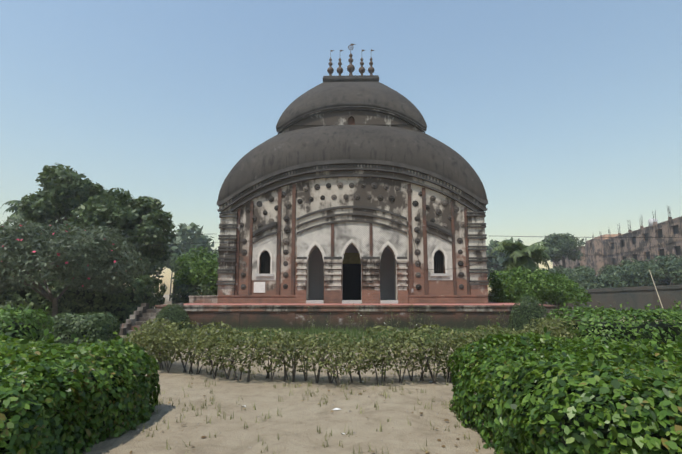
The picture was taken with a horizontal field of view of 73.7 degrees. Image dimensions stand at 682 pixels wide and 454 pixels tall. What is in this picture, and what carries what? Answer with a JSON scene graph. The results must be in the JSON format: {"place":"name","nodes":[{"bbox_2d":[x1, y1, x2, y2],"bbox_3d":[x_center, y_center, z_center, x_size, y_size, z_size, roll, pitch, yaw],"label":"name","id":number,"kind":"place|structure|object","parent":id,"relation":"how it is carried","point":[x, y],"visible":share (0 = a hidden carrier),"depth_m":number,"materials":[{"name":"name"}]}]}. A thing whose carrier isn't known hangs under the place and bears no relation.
{"place":"outdoors","nodes":[
{"label":"outdoors","id":0,"kind":"place"},
{"bbox_2d":[132,248,178,276],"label":"tree","id":1,"kind":"object","parent":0,"point":[160,268],"depth_m":93.63,"materials":[{"name":"green plant"}]},
{"bbox_2d":[94,325,527,348],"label":"grass","id":2,"kind":"structure","parent":0,"point":[326,331],"depth_m":17.25,"materials":[{"name":"green plant"}]},
{"bbox_2d":[42,295,674,453],"bbox_3d":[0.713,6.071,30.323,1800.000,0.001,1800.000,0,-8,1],"label":"ground","id":3,"kind":"structure","parent":0,"point":[303,423],"depth_m":6.00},
{"bbox_2d":[1,200,27,228],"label":"palm","id":4,"kind":"object","parent":3,"relation":"on","point":[17,214],"visible":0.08,"depth_m":44.41,"materials":[{"name":"green plant"}]},
{"bbox_2d":[0,299,53,341],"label":"hedge","id":5,"kind":"object","parent":3,"relation":"on","point":[6,317],"depth_m":10.86,"materials":[{"name":"green plant"}]},
{"bbox_2d":[17,163,107,273],"bbox_3d":[-18.426,0.867,30.293,6.498,10.296,6.280,0,-8,1],"label":"tree","id":6,"kind":"object","parent":3,"relation":"on","point":[40,199],"depth_m":28.76,"materials":[{"name":"green plant"}]},
{"bbox_2d":[0,217,150,326],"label":"tree","id":7,"kind":"object","parent":3,"relation":"on","point":[13,253],"depth_m":20.22,"materials":[{"name":"green plant"}]},
{"bbox_2d":[2,224,126,286],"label":"flowers","id":8,"kind":"object","parent":7,"relation":"attached to","point":[114,261],"visible":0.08,"depth_m":19.99,"materials":[{"name":"plant"}]},
{"bbox_2d":[0,327,160,453],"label":"hedge","id":9,"kind":"object","parent":3,"relation":"on","point":[15,401],"depth_m":4.68,"materials":[{"name":"green plant"}]},
{"bbox_2d":[42,312,120,345],"bbox_3d":[-8.055,3.204,14.146,1.991,1.117,1.658,0,-8,1],"label":"hedge","id":10,"kind":"object","parent":3,"relation":"on","point":[98,320],"depth_m":13.61,"materials":[{"name":"green plant"}]},
{"bbox_2d":[0,275,167,323],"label":"thicket","id":11,"kind":"object","parent":3,"relation":"on","point":[114,301],"depth_m":24.65,"materials":[{"name":"green plant"}]},
{"bbox_2d":[62,187,178,263],"bbox_3d":[-14.207,1.625,29.208,6.758,8.501,7.227,0,-8,1],"label":"tree","id":12,"kind":"object","parent":3,"relation":"on","point":[137,210],"depth_m":28.18,"materials":[{"name":"green plant"}]},
{"bbox_2d":[75,241,168,279],"bbox_3d":[-18.844,3.275,39.001,7.781,8.076,8.295,0,-8,1],"label":"tree","id":13,"kind":"object","parent":3,"relation":"on","point":[151,266],"depth_m":39.06,"materials":[{"name":"green plant"}]},
{"bbox_2d":[154,304,191,330],"bbox_3d":[-7.075,3.925,19.067,1.616,1.399,1.647,0,-8,1],"label":"bush","id":14,"kind":"object","parent":3,"relation":"on","point":[185,315],"depth_m":18.79,"materials":[{"name":"green plant"}]},
{"bbox_2d":[153,222,214,302],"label":"tree","id":15,"kind":"object","parent":3,"relation":"on","point":[192,239],"depth_m":80.43,"materials":[{"name":"green plant"}]},
{"bbox_2d":[170,282,217,303],"bbox_3d":[-10.056,5.564,34.657,3.723,2.619,8.424,0,-8,1],"label":"thicket","id":16,"kind":"object","parent":3,"relation":"on","point":[176,297],"depth_m":31.04,"materials":[{"name":"green plant"}]},
{"bbox_2d":[170,248,218,284],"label":"tree","id":17,"kind":"object","parent":3,"relation":"on","point":[176,268],"visible":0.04,"depth_m":43.83,"materials":[{"name":"green plant"}]},
{"bbox_2d":[173,245,218,293],"bbox_3d":[-9.759,3.969,33.865,5.469,5.192,5.857,0,-8,1],"label":"tree","id":18,"kind":"object","parent":3,"relation":"on","point":[204,275],"depth_m":32.46,"materials":[{"name":"green plant"}]},
{"bbox_2d":[151,347,453,447],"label":"pebbles","id":19,"kind":"object","parent":3,"relation":"on","point":[306,409],"visible":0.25,"depth_m":6.25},
{"bbox_2d":[127,346,482,453],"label":"grass","id":20,"kind":"structure","parent":3,"relation":"on","point":[268,417],"depth_m":6.57,"materials":[{"name":"green plant"}]},
{"bbox_2d":[122,353,488,453],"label":"dry leaves","id":21,"kind":"object","parent":3,"relation":"on","point":[476,449],"visible":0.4,"depth_m":6.13,"materials":[{"name":"brown plant"}]},
{"bbox_2d":[119,303,583,334],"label":"stairs","id":22,"kind":"structure","parent":3,"relation":"on","point":[133,320],"depth_m":19.08,"materials":[{"name":"grey stone"}]},
{"bbox_2d":[123,317,581,384],"bbox_3d":[0.562,2.535,9.838,11.254,1.059,4.652,0,-8,1],"label":"hedge","id":23,"kind":"object","parent":3,"relation":"on","point":[232,341],"depth_m":8.48,"materials":[{"name":"green plant"}]},
{"bbox_2d":[155,295,558,330],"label":"platform","id":24,"kind":"structure","parent":3,"relation":"on","point":[247,315],"depth_m":19.93,"materials":[{"name":"brick"}]},
{"bbox_2d":[296,257,407,303],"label":"pillars","id":25,"kind":"structure","parent":24,"relation":"on","point":[331,268],"depth_m":23.71,"materials":[{"name":"paint"}]},
{"bbox_2d":[255,273,448,303],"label":"sills","id":26,"kind":"structure","parent":24,"relation":"on","point":[360,301],"depth_m":23.40,"materials":[{"name":"grey stone"}]},
{"bbox_2d":[233,177,471,299],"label":"temple wall","id":27,"kind":"structure","parent":24,"relation":"on","point":[315,284],"depth_m":24.43,"materials":[{"name":"paint"}]},
{"bbox_2d":[254,282,264,292],"bbox_3d":[-4.280,3.163,23.870,0.600,0.560,0.040,0,-8,1],"label":"plaque","id":28,"kind":"object","parent":27,"relation":"attached to","point":[260,289],"visible":0.93,"depth_m":23.85,"materials":[{"name":"white stone"}]},
{"bbox_2d":[257,239,446,273],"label":"arch mouldings","id":29,"kind":"object","parent":27,"relation":"attached to","point":[355,244],"visible":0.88,"depth_m":24.00,"materials":[{"name":"white paint"}]},
{"bbox_2d":[218,124,486,205],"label":"roof","id":30,"kind":"structure","parent":27,"relation":"on","point":[338,139],"depth_m":24.76,"materials":[{"name":"grey concrete"}]},
{"bbox_2d":[281,110,421,132],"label":"walls","id":31,"kind":"structure","parent":30,"relation":"on","point":[339,118],"depth_m":27.79,"materials":[{"name":"paint"}]},
{"bbox_2d":[276,82,426,129],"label":"roof","id":32,"kind":"structure","parent":31,"relation":"on","point":[324,96],"depth_m":28.14,"materials":[{"name":"grey concrete"}]},
{"bbox_2d":[323,75,378,81],"bbox_3d":[0.713,-10.335,32.714,4.000,0.560,1.435,0,-8,1],"label":"roof ridge cap","id":33,"kind":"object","parent":32,"relation":"on","point":[365,78],"depth_m":32.09,"materials":[{"name":"grey concrete"}]},
{"bbox_2d":[327,44,374,75],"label":"finials","id":34,"kind":"object","parent":33,"relation":"on","point":[350,69],"visible":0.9,"depth_m":32.80,"materials":[{"name":"grey metal"}]},
{"bbox_2d":[276,102,426,133],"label":"cornice","id":35,"kind":"structure","parent":31,"relation":"attached to","point":[360,108],"depth_m":27.70,"materials":[{"name":"paint"}]},
{"bbox_2d":[217,159,487,217],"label":"cornice","id":36,"kind":"structure","parent":27,"relation":"attached to","point":[300,175],"depth_m":24.43,"materials":[{"name":"paint"}]},
{"bbox_2d":[252,222,452,279],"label":"plaster panels","id":37,"kind":"object","parent":27,"relation":"attached to","point":[360,230],"visible":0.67,"depth_m":24.11,"materials":[{"name":"white paint"}]},
{"bbox_2d":[216,211,488,294],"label":"pilasters","id":38,"kind":"object","parent":27,"relation":"attached to","point":[475,252],"visible":0.83,"depth_m":23.88,"materials":[{"name":"paint"}]},
{"bbox_2d":[235,184,469,294],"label":"pilaster strips","id":39,"kind":"object","parent":27,"relation":"attached to","point":[370,242],"visible":0.94,"depth_m":24.04,"materials":[{"name":"brick"}]},
{"bbox_2d":[253,206,451,242],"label":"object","id":40,"kind":"structure","parent":27,"relation":"attached to","point":[372,213],"depth_m":24.21,"materials":[{"name":"paint"}]},
{"bbox_2d":[240,182,464,289],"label":"terracotta rosettes","id":41,"kind":"object","parent":27,"relation":"attached to","point":[357,197],"visible":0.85,"depth_m":24.31,"materials":[{"name":"brown ceramic"}]},
{"bbox_2d":[262,252,442,273],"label":"grilles","id":42,"kind":"object","parent":27,"relation":"attached to","point":[434,264],"visible":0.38,"depth_m":24.12,"materials":[{"name":"metal"}]},
{"bbox_3d":[0.642,3.342,27.288,1.500,2.320,0.100,0,-8,1],"label":"doorframe","id":43,"kind":"object","parent":27,"relation":"attached to","visible":0},
{"bbox_2d":[343,253,360,263],"bbox_3d":[0.641,1.886,27.457,1.200,0.650,0.050,0,-8,1],"label":"transom","id":44,"kind":"object","parent":43,"relation":"attached to","point":[348,257],"visible":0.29,"depth_m":27.43,"materials":[{"name":"brown wood"}]},
{"bbox_2d":[217,295,487,303],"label":"plinth","id":45,"kind":"structure","parent":24,"relation":"on","point":[453,299],"depth_m":23.52,"materials":[{"name":"brick"}]},
{"bbox_2d":[300,302,506,332],"bbox_3d":[2.870,3.796,19.071,9.256,1.239,1.143,0,-8,1],"label":"weed","id":46,"kind":"object","parent":3,"relation":"on","point":[398,317],"depth_m":19.21,"materials":[{"name":"plant"}]},
{"bbox_2d":[490,240,551,274],"bbox_3d":[12.520,3.605,31.703,4.326,5.284,3.971,0,-8,1],"label":"palm","id":47,"kind":"object","parent":3,"relation":"on","point":[516,248],"depth_m":31.20,"materials":[{"name":"green plant"}]},
{"bbox_2d":[487,266,566,304],"bbox_3d":[10.855,3.952,26.860,4.627,3.249,4.414,0,-8,1],"label":"bush","id":48,"kind":"object","parent":3,"relation":"on","point":[517,277],"depth_m":25.85,"materials":[{"name":"green plant"}]},
{"bbox_2d":[507,296,546,330],"bbox_3d":[7.819,3.759,18.875,1.746,1.776,1.783,0,-8,1],"label":"bush","id":49,"kind":"object","parent":3,"relation":"on","point":[525,299],"depth_m":18.56,"materials":[{"name":"green plant"}]},
{"bbox_2d":[543,265,565,273],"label":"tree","id":50,"kind":"object","parent":3,"relation":"on","point":[555,267],"visible":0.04,"depth_m":68.52,"materials":[{"name":"green plant"}]},
{"bbox_2d":[529,271,591,308],"bbox_3d":[13.472,4.212,27.901,3.678,3.004,3.698,0,-8,1],"label":"bush","id":51,"kind":"object","parent":3,"relation":"on","point":[578,294],"depth_m":27.03,"materials":[{"name":"green plant"}]},
{"bbox_2d":[541,232,585,268],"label":"tree","id":52,"kind":"object","parent":3,"relation":"on","point":[552,241],"depth_m":90.34,"materials":[{"name":"green plant"}]},
{"bbox_2d":[447,320,681,453],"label":"hedge","id":53,"kind":"object","parent":3,"relation":"on","point":[519,443],"depth_m":3.80,"materials":[{"name":"green plant"}]},
{"bbox_2d":[551,265,621,288],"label":"bush","id":54,"kind":"object","parent":3,"relation":"on","point":[577,277],"depth_m":51.07,"materials":[{"name":"green plant"}]},
{"bbox_2d":[543,297,681,363],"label":"hedge","id":55,"kind":"object","parent":3,"relation":"on","point":[606,314],"depth_m":10.25,"materials":[{"name":"green plant"}]},
{"bbox_2d":[597,258,667,286],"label":"shrub","id":56,"kind":"object","parent":3,"relation":"on","point":[607,270],"depth_m":63.54,"materials":[{"name":"green plant"}]},
{"bbox_2d":[618,254,681,286],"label":"shrubs","id":57,"kind":"object","parent":3,"relation":"on","point":[659,271],"depth_m":51.11,"materials":[{"name":"green plant"}]},
{"bbox_2d":[649,271,662,307],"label":"poles","id":58,"kind":"object","parent":3,"relation":"on","point":[656,290],"visible":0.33,"depth_m":33.24,"materials":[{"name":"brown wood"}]},
{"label":"far wood","id":59,"kind":"object","parent":3,"relation":"on","visible":0},
{"bbox_2d":[487,238,536,273],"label":"tree","id":60,"kind":"object","parent":59,"relation":"attached to","point":[493,242],"visible":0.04,"depth_m":102.23,"materials":[{"name":"green plant"}]},
{"bbox_2d":[486,240,519,276],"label":"tree","id":61,"kind":"object","parent":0,"point":[499,261],"depth_m":83.37,"materials":[{"name":"green plant"}]},
{"bbox_2d":[489,284,681,311],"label":"compound wall","id":62,"kind":"structure","parent":0,"point":[639,299],"depth_m":35.36,"materials":[{"name":"grey concrete"}]},
{"bbox_2d":[552,217,681,275],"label":"building","id":63,"kind":"structure","parent":0,"point":[676,224],"depth_m":86.29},
{"bbox_2d":[40,225,678,269],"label":"wires","id":64,"kind":"object","parent":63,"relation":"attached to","point":[414,244],"visible":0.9,"depth_m":24.23,"materials":[{"name":"metal"}]},
{"bbox_2d":[593,234,621,239],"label":"penthouse","id":65,"kind":"object","parent":63,"relation":"on","point":[607,235],"visible":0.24,"depth_m":109.05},
{"bbox_2d":[585,206,670,242],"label":"rebar","id":66,"kind":"object","parent":63,"relation":"on","point":[630,225],"visible":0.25,"depth_m":86.11,"materials":[{"name":"metal"}]},
{"bbox_2d":[648,218,657,225],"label":"tank","id":67,"kind":"object","parent":63,"relation":"on","point":[650,222],"visible":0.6,"depth_m":84.48,"materials":[{"name":"white plastic"}]}
]}

